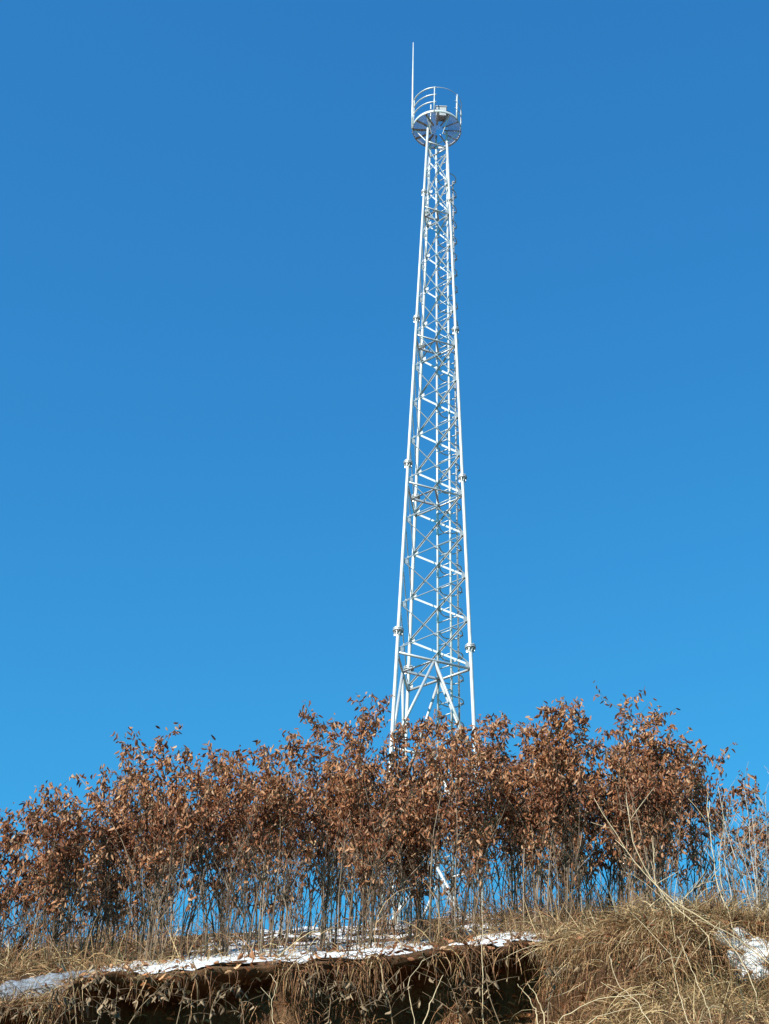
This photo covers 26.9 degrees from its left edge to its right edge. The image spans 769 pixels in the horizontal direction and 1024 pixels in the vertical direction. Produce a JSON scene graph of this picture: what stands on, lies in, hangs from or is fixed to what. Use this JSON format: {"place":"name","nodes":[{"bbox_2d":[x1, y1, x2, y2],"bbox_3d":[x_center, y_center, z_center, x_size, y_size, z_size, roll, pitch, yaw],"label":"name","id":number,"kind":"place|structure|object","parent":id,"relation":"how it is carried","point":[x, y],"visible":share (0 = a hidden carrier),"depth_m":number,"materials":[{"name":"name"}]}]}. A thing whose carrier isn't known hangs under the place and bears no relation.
{"place":"outdoors","nodes":[
{"label":"outdoors","id":0,"kind":"place"},
{"bbox_2d":[0,912,768,1023],"bbox_3d":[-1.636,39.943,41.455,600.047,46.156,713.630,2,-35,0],"label":"terrain","id":1,"kind":"structure","parent":0,"point":[416,993],"depth_m":13.77,"materials":[{"name":"brown soil"}]},
{"bbox_2d":[0,872,42,945],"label":"oak shrub","id":2,"kind":"object","parent":1,"relation":"on","point":[5,920],"visible":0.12,"depth_m":18.68,"materials":[{"name":"brown plant"}]},
{"bbox_2d":[0,802,46,969],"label":"oak shrub","id":3,"kind":"object","parent":1,"relation":"on","point":[9,895],"visible":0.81,"depth_m":15.97,"materials":[{"name":"brown plant"}]},
{"bbox_2d":[0,1000,47,1021],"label":"dead weed","id":4,"kind":"object","parent":1,"relation":"on","point":[16,1013],"visible":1,"depth_m":12.52,"materials":[{"name":"brown plant"}]},
{"bbox_2d":[0,978,63,1023],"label":"dead weed","id":5,"kind":"object","parent":1,"relation":"on","point":[57,998],"visible":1,"depth_m":12.57,"materials":[{"name":"beige plant"}]},
{"bbox_2d":[0,832,75,952],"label":"oak shrub","id":6,"kind":"object","parent":1,"relation":"on","point":[23,924],"visible":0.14,"depth_m":22.19,"materials":[{"name":"brown plant"}]},
{"bbox_2d":[0,970,105,1000],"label":"snow patch","id":7,"kind":"object","parent":1,"relation":"on","point":[44,978],"visible":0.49,"depth_m":13.93,"materials":[{"name":"white snow"}]},
{"bbox_2d":[2,807,127,954],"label":"oak shrub","id":8,"kind":"object","parent":1,"relation":"on","point":[49,918],"visible":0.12,"depth_m":18.88,"materials":[{"name":"brown plant"}]},
{"bbox_2d":[51,987,84,1023],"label":"dead weed","id":9,"kind":"object","parent":1,"relation":"on","point":[72,1000],"visible":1,"depth_m":12.56,"materials":[{"name":"beige plant"}]},
{"bbox_2d":[0,935,142,1022],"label":"dry grass","id":10,"kind":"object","parent":1,"relation":"on","point":[40,993],"visible":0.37,"depth_m":13.62,"materials":[{"name":"brown plant"}]},
{"bbox_2d":[16,812,138,944],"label":"oak shrub","id":11,"kind":"object","parent":1,"relation":"on","point":[82,912],"visible":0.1,"depth_m":21.78,"materials":[{"name":"brown plant"}]},
{"bbox_2d":[56,938,107,1023],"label":"dead weed","id":12,"kind":"object","parent":1,"relation":"on","point":[70,985],"visible":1,"depth_m":12.67,"materials":[{"name":"brown plant"}]},
{"bbox_2d":[0,777,170,965],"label":"oak shrub","id":13,"kind":"object","parent":1,"relation":"on","point":[68,855],"visible":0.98,"depth_m":15.53,"materials":[{"name":"brown plant"}]},
{"bbox_2d":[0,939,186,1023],"bbox_3d":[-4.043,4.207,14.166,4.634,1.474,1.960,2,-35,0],"label":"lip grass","id":14,"kind":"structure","parent":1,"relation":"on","point":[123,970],"depth_m":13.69,"materials":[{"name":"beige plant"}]},
{"bbox_2d":[81,963,128,1023],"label":"dead weed","id":15,"kind":"object","parent":1,"relation":"on","point":[86,985],"visible":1,"depth_m":12.59,"materials":[{"name":"beige plant"}]},
{"bbox_2d":[36,825,179,949],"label":"oak shrub","id":16,"kind":"object","parent":1,"relation":"on","point":[123,919],"visible":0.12,"depth_m":19.04,"materials":[{"name":"brown plant"}]},
{"bbox_2d":[83,972,148,1023],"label":"dead weed","id":17,"kind":"object","parent":1,"relation":"on","point":[93,981],"visible":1,"depth_m":12.58,"materials":[{"name":"beige plant"}]},
{"bbox_2d":[55,763,192,963],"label":"oak shrub","id":18,"kind":"object","parent":1,"relation":"on","point":[114,814],"visible":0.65,"depth_m":16.33,"materials":[{"name":"brown plant"}]},
{"bbox_2d":[89,748,188,939],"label":"oak shrub","id":19,"kind":"object","parent":1,"relation":"on","point":[122,782],"visible":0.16,"depth_m":22.31,"materials":[{"name":"brown plant"}]},
{"bbox_2d":[70,722,242,960],"bbox_3d":[-2.345,3.233,16.054,1.801,2.621,1.134,2,-35,0],"label":"oak shrub","id":20,"kind":"object","parent":1,"relation":"on","point":[175,835],"visible":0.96,"depth_m":16.06,"materials":[{"name":"brown plant"}]},
{"bbox_2d":[96,773,218,953],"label":"oak shrub","id":21,"kind":"object","parent":1,"relation":"on","point":[162,885],"visible":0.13,"depth_m":17.99,"materials":[{"name":"brown plant"}]},
{"bbox_2d":[129,958,197,1023],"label":"dead weed","id":22,"kind":"object","parent":1,"relation":"on","point":[163,996],"visible":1,"depth_m":12.65,"materials":[{"name":"beige plant"}]},
{"bbox_2d":[134,775,221,939],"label":"oak shrub","id":23,"kind":"object","parent":1,"relation":"on","point":[169,912],"visible":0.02,"depth_m":21.68,"materials":[{"name":"brown plant"}]},
{"bbox_2d":[152,973,212,1023],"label":"dead weed","id":24,"kind":"object","parent":1,"relation":"on","point":[187,1000],"visible":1,"depth_m":12.61,"materials":[{"name":"beige plant"}]},
{"bbox_2d":[184,971,243,1023],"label":"dead weed","id":25,"kind":"object","parent":1,"relation":"on","point":[219,995],"visible":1,"depth_m":12.60,"materials":[{"name":"beige plant"}]},
{"bbox_2d":[155,735,285,957],"bbox_3d":[-1.807,3.378,16.524,1.180,2.559,1.611,-9,-36,15],"label":"oak shrub","id":26,"kind":"object","parent":1,"relation":"on","point":[196,781],"visible":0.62,"depth_m":16.36,"materials":[{"name":"brown plant"}]},
{"bbox_2d":[173,761,293,946],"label":"oak shrub","id":27,"kind":"object","parent":1,"relation":"on","point":[238,862],"visible":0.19,"depth_m":18.21,"materials":[{"name":"brown plant"}]},
{"bbox_2d":[198,777,271,938],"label":"oak shrub","id":28,"kind":"object","parent":1,"relation":"on","point":[248,912],"visible":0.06,"depth_m":21.61,"materials":[{"name":"brown plant"}]},
{"bbox_2d":[212,980,272,1023],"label":"dead weed","id":29,"kind":"object","parent":1,"relation":"on","point":[243,1006],"visible":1,"depth_m":12.59,"materials":[{"name":"beige plant"}]},
{"bbox_2d":[192,739,318,956],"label":"oak shrub","id":30,"kind":"object","parent":1,"relation":"on","point":[268,812],"visible":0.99,"depth_m":16.00,"materials":[{"name":"brown plant"}]},
{"bbox_2d":[261,974,276,1023],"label":"dead stalk","id":31,"kind":"object","parent":1,"relation":"hanging from","point":[271,999],"visible":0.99,"depth_m":12.97,"materials":[{"name":"beige plant"}]},
{"bbox_2d":[203,755,338,945],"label":"oak shrub","id":32,"kind":"object","parent":1,"relation":"on","point":[289,881],"visible":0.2,"depth_m":18.26,"materials":[{"name":"brown plant"}]},
{"bbox_2d":[258,765,330,933],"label":"oak shrub","id":33,"kind":"object","parent":1,"relation":"on","point":[295,908],"visible":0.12,"depth_m":21.60,"materials":[{"name":"brown plant"}]},
{"bbox_2d":[246,700,393,951],"bbox_3d":[-0.701,3.285,16.702,1.552,2.841,1.270,2,-35,0],"label":"oak shrub","id":34,"kind":"object","parent":1,"relation":"on","point":[317,801],"visible":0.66,"depth_m":16.64,"materials":[{"name":"brown plant"}]},
{"bbox_2d":[303,970,360,1023],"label":"dead weed","id":35,"kind":"object","parent":1,"relation":"on","point":[332,995],"visible":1,"depth_m":12.64,"materials":[{"name":"beige plant"}]},
{"bbox_2d":[298,738,389,931],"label":"oak shrub","id":36,"kind":"object","parent":1,"relation":"on","point":[302,781],"visible":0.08,"depth_m":22.16,"materials":[{"name":"brown plant"}]},
{"bbox_2d":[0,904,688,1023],"bbox_3d":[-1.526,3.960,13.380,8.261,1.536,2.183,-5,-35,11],"label":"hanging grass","id":37,"kind":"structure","parent":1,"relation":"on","point":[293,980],"depth_m":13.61,"materials":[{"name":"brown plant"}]},
{"bbox_2d":[89,913,615,975],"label":"snow","id":38,"kind":"structure","parent":1,"relation":"on","point":[212,960],"depth_m":14.89,"materials":[{"name":"white snow"}]},
{"bbox_2d":[319,971,396,1023],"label":"dead weed","id":39,"kind":"object","parent":1,"relation":"on","point":[354,987],"visible":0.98,"depth_m":12.64,"materials":[{"name":"beige plant"}]},
{"bbox_2d":[318,737,430,926],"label":"oak shrub","id":40,"kind":"object","parent":1,"relation":"on","point":[385,760],"visible":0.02,"depth_m":23.78,"materials":[{"name":"brown plant"}]},
{"bbox_2d":[319,692,440,950],"bbox_3d":[-0.056,2.959,15.996,1.212,2.873,1.607,2,-35,0],"label":"oak shrub","id":41,"kind":"object","parent":1,"relation":"on","point":[365,844],"visible":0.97,"depth_m":16.04,"materials":[{"name":"brown plant"}]},
{"bbox_2d":[0,858,768,977],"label":"brown undergrowth","id":42,"kind":"object","parent":1,"relation":"on","point":[29,942],"visible":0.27,"depth_m":15.69,"materials":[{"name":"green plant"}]},
{"bbox_2d":[0,905,768,1023],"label":"fallen leaves","id":43,"kind":"object","parent":1,"relation":"on","point":[251,955],"visible":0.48,"depth_m":13.75,"materials":[{"name":"brown plant"}]},
{"bbox_2d":[358,967,420,1023],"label":"dead weed","id":44,"kind":"object","parent":1,"relation":"on","point":[384,991],"visible":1,"depth_m":12.66,"materials":[{"name":"beige plant"}]},
{"bbox_2d":[82,923,700,1023],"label":"bank grass","id":45,"kind":"structure","parent":1,"relation":"on","point":[354,1012],"depth_m":13.61,"materials":[{"name":"beige plant"}]},
{"bbox_2d":[330,754,456,935],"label":"oak shrub","id":46,"kind":"object","parent":1,"relation":"on","point":[375,801],"visible":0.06,"depth_m":19.33,"materials":[{"name":"brown plant"}]},
{"bbox_2d":[344,751,446,934],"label":"oak shrub","id":47,"kind":"object","parent":1,"relation":"on","point":[386,875],"visible":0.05,"depth_m":18.89,"materials":[{"name":"brown plant"}]},
{"bbox_2d":[334,751,457,923],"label":"oak shrub","id":48,"kind":"object","parent":1,"relation":"on","point":[422,855],"visible":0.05,"depth_m":23.24,"materials":[{"name":"brown plant"}]},
{"bbox_2d":[340,708,470,944],"bbox_3d":[0.198,3.326,16.596,1.381,2.574,1.332,2,-35,0],"label":"oak shrub","id":49,"kind":"object","parent":1,"relation":"on","point":[411,867],"visible":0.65,"depth_m":16.45,"materials":[{"name":"brown plant"}]},
{"bbox_2d":[408,946,435,1023],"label":"dead stalk","id":50,"kind":"object","parent":1,"relation":"hanging from","point":[408,984],"visible":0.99,"depth_m":13.05,"materials":[{"name":"beige plant"}]},
{"bbox_2d":[367,42,483,923],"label":"lattice tower","id":51,"kind":"structure","parent":1,"relation":"on","point":[442,114],"depth_m":41.47,"materials":[{"name":"metal"}]},
{"bbox_2d":[423,976,442,1023],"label":"dead stalk","id":52,"kind":"object","parent":1,"relation":"on","point":[431,1001],"visible":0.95,"depth_m":12.95,"materials":[{"name":"beige plant"}]},
{"bbox_2d":[419,959,488,1023],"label":"dead weed","id":53,"kind":"object","parent":1,"relation":"on","point":[453,994],"visible":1,"depth_m":12.68,"materials":[{"name":"beige plant"}]},
{"bbox_2d":[430,759,489,921],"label":"oak shrub","id":54,"kind":"object","parent":1,"relation":"on","point":[463,856],"visible":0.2,"depth_m":19.44,"materials":[{"name":"brown plant"}]},
{"bbox_2d":[412,714,533,943],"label":"oak shrub","id":55,"kind":"object","parent":1,"relation":"on","point":[475,835],"visible":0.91,"depth_m":16.11,"materials":[{"name":"brown plant"}]},
{"bbox_2d":[454,760,508,918],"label":"oak shrub","id":56,"kind":"object","parent":1,"relation":"on","point":[475,855],"visible":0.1,"depth_m":22.32,"materials":[{"name":"brown plant"}]},
{"bbox_2d":[481,902,483,1023],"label":"dead stalk","id":57,"kind":"object","parent":1,"relation":"on","point":[482,973],"visible":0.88,"depth_m":13.01,"materials":[{"name":"beige plant"}]},
{"bbox_2d":[454,947,520,1023],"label":"dead weed","id":58,"kind":"object","parent":1,"relation":"on","point":[485,981],"visible":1,"depth_m":12.76,"materials":[{"name":"beige plant"}]},
{"bbox_2d":[435,711,581,934],"bbox_3d":[1.356,3.149,16.603,1.475,2.575,1.360,12,-36,-13],"label":"oak shrub","id":59,"kind":"object","parent":1,"relation":"on","point":[501,759],"visible":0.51,"depth_m":16.59,"materials":[{"name":"brown plant"}]},
{"bbox_2d":[491,757,553,913],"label":"oak shrub","id":60,"kind":"object","parent":1,"relation":"on","point":[528,877],"visible":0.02,"depth_m":23.04,"materials":[{"name":"brown plant"}]},
{"bbox_2d":[518,986,537,1023],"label":"dead stalk","id":61,"kind":"object","parent":1,"relation":"on","point":[532,1006],"visible":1,"depth_m":12.54,"materials":[{"name":"beige plant"}]},
{"bbox_2d":[486,732,580,921],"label":"oak shrub","id":62,"kind":"object","parent":1,"relation":"on","point":[543,888],"visible":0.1,"depth_m":18.16,"materials":[{"name":"brown plant"}]},
{"bbox_2d":[527,981,544,1023],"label":"dead stalk","id":63,"kind":"object","parent":1,"relation":"on","point":[539,1003],"visible":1,"depth_m":12.55,"materials":[{"name":"beige plant"}]},
{"bbox_2d":[479,696,620,930],"bbox_3d":[1.796,3.023,16.346,1.406,2.669,1.101,-17,-39,26],"label":"oak shrub","id":64,"kind":"object","parent":1,"relation":"on","point":[558,780],"visible":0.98,"depth_m":16.32,"materials":[{"name":"brown plant"}]},
{"bbox_2d":[527,944,587,1023],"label":"dead weed","id":65,"kind":"object","parent":1,"relation":"on","point":[548,970],"visible":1,"depth_m":12.38,"materials":[{"name":"beige plant"}]},
{"bbox_2d":[517,742,611,915],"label":"oak shrub","id":66,"kind":"object","parent":1,"relation":"on","point":[583,878],"visible":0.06,"depth_m":19.21,"materials":[{"name":"brown plant"}]},
{"bbox_2d":[532,737,605,912],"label":"oak shrub","id":67,"kind":"object","parent":1,"relation":"on","point":[558,883],"visible":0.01,"depth_m":22.33,"materials":[{"name":"brown plant"}]},
{"bbox_2d":[529,680,675,925],"bbox_3d":[2.310,3.122,17.020,1.360,2.896,1.833,8,-35,-8],"label":"oak shrub","id":68,"kind":"object","parent":1,"relation":"on","point":[603,856],"visible":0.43,"depth_m":16.81,"materials":[{"name":"brown plant"}]},
{"bbox_2d":[558,994,650,1023],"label":"dead stalk","id":69,"kind":"object","parent":1,"relation":"on","point":[595,1000],"visible":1,"depth_m":10.37,"materials":[{"name":"beige plant"}]},
{"bbox_2d":[444,936,768,1023],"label":"foreground grass","id":70,"kind":"structure","parent":1,"relation":"on","point":[739,998],"depth_m":11.32,"materials":[{"name":"beige plant"}]},
{"bbox_2d":[587,1006,640,1023],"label":"dead stalk","id":71,"kind":"object","parent":1,"relation":"on","point":[610,1013],"visible":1,"depth_m":10.03,"materials":[{"name":"beige plant"}]},
{"bbox_2d":[601,956,650,1023],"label":"dead stalk","id":72,"kind":"object","parent":1,"relation":"on","point":[628,994],"visible":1,"depth_m":10.22,"materials":[{"name":"beige plant"}]},
{"bbox_2d":[573,737,692,905],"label":"oak shrub","id":73,"kind":"object","parent":1,"relation":"on","point":[630,853],"visible":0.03,"depth_m":22.26,"materials":[{"name":"brown plant"}]},
{"bbox_2d":[502,861,768,1020],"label":"mound grass","id":74,"kind":"structure","parent":1,"relation":"on","point":[652,918],"depth_m":12.13,"materials":[{"name":"beige plant"}]},
{"bbox_2d":[586,750,697,901],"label":"oak shrub","id":75,"kind":"object","parent":1,"relation":"on","point":[661,843],"visible":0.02,"depth_m":22.31,"materials":[{"name":"brown plant"}]},
{"bbox_2d":[580,706,706,911],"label":"oak shrub","id":76,"kind":"object","parent":1,"relation":"on","point":[657,799],"visible":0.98,"depth_m":16.22,"materials":[{"name":"brown plant"}]},
{"bbox_2d":[519,882,768,1023],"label":"mound undergrass","id":77,"kind":"object","parent":1,"relation":"on","point":[665,954],"visible":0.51,"depth_m":11.96,"materials":[{"name":"brown plant"}]},
{"bbox_2d":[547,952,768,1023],"bbox_3d":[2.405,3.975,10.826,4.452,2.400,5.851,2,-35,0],"label":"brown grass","id":78,"kind":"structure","parent":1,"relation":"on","point":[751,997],"depth_m":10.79,"materials":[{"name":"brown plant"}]},
{"bbox_2d":[651,837,679,968],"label":"dead stalk","id":79,"kind":"object","parent":1,"relation":"on","point":[662,896],"visible":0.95,"depth_m":11.94,"materials":[{"name":"beige plant"}]},
{"bbox_2d":[566,957,768,1023],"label":"grass","id":80,"kind":"structure","parent":1,"relation":"on","point":[714,1005],"depth_m":10.89,"materials":[{"name":"brown plant"}]},
{"bbox_2d":[649,931,689,1023],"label":"dead stalk","id":81,"kind":"object","parent":1,"relation":"on","point":[674,972],"visible":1,"depth_m":10.48,"materials":[{"name":"beige plant"}]},
{"bbox_2d":[625,788,714,986],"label":"dead stalk","id":82,"kind":"object","parent":1,"relation":"on","point":[664,879],"visible":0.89,"depth_m":12.00,"materials":[{"name":"beige plant"}]},
{"bbox_2d":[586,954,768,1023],"bbox_3d":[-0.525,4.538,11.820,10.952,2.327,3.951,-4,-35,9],"label":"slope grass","id":83,"kind":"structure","parent":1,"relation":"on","point":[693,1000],"depth_m":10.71,"materials":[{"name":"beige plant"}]},
{"bbox_2d":[602,738,754,908],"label":"oak shrub","id":84,"kind":"object","parent":1,"relation":"on","point":[686,829],"visible":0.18,"depth_m":18.77,"materials":[{"name":"brown plant"}]},
{"bbox_2d":[591,798,768,963],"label":"dead stalk","id":85,"kind":"object","parent":1,"relation":"on","point":[677,899],"visible":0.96,"depth_m":11.53,"materials":[{"name":"beige plant"}]},
{"bbox_2d":[677,934,711,1022],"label":"dead stalk","id":86,"kind":"object","parent":1,"relation":"on","point":[695,978],"visible":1,"depth_m":10.32,"materials":[{"name":"beige plant"}]},
{"bbox_2d":[663,768,735,903],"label":"oak shrub","id":87,"kind":"object","parent":1,"relation":"on","point":[711,811],"visible":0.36,"depth_m":18.43,"materials":[{"name":"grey plant"}]},
{"bbox_2d":[655,743,745,907],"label":"oak shrub","id":88,"kind":"object","parent":1,"relation":"on","point":[700,800],"visible":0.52,"depth_m":16.71,"materials":[{"name":"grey plant"}]},
{"bbox_2d":[681,864,721,924],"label":"dead stalk","id":89,"kind":"object","parent":1,"relation":"on","point":[699,885],"visible":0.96,"depth_m":12.11,"materials":[{"name":"beige plant"}]},
{"bbox_2d":[694,798,732,932],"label":"dead stalk","id":90,"kind":"object","parent":1,"relation":"on","point":[714,860],"visible":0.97,"depth_m":12.33,"materials":[{"name":"beige plant"}]},
{"bbox_2d":[717,807,725,911],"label":"dead stalk","id":91,"kind":"object","parent":1,"relation":"on","point":[719,855],"visible":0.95,"depth_m":12.35,"materials":[{"name":"beige plant"}]},
{"bbox_2d":[686,812,765,902],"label":"oak shrub","id":92,"kind":"object","parent":1,"relation":"on","point":[758,819],"visible":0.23,"depth_m":22.31,"materials":[{"name":"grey plant"}]},
{"bbox_2d":[702,768,768,915],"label":"oak shrub","id":93,"kind":"object","parent":1,"relation":"on","point":[745,845],"visible":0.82,"depth_m":16.25,"materials":[{"name":"brown plant"}]},
{"bbox_2d":[714,919,758,1009],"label":"dead stalk","id":94,"kind":"object","parent":1,"relation":"on","point":[740,959],"visible":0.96,"depth_m":10.89,"materials":[{"name":"beige plant"}]},
{"bbox_2d":[706,765,768,914],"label":"bare shrub","id":95,"kind":"object","parent":1,"relation":"on","point":[755,854],"visible":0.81,"depth_m":14.87,"materials":[{"name":"beige plant"}]},
{"bbox_2d":[715,927,768,982],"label":"snow patch","id":96,"kind":"object","parent":1,"relation":"on","point":[750,951],"visible":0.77,"depth_m":11.72,"materials":[{"name":"white snow"}]},
{"bbox_2d":[749,829,768,901],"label":"oak shrub","id":97,"kind":"object","parent":1,"relation":"on","point":[763,870],"visible":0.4,"depth_m":19.23,"materials":[{"name":"brown plant"}]},
{"bbox_2d":[751,807,768,897],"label":"oak shrub","id":98,"kind":"object","parent":1,"relation":"on","point":[762,846],"visible":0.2,"depth_m":22.87,"materials":[{"name":"brown plant"}]},
{"bbox_2d":[0,0,768,948],"label":"sky","id":99,"kind":"structure","parent":0,"point":[211,210],"materials":[{"name":"blue"}]}
]}

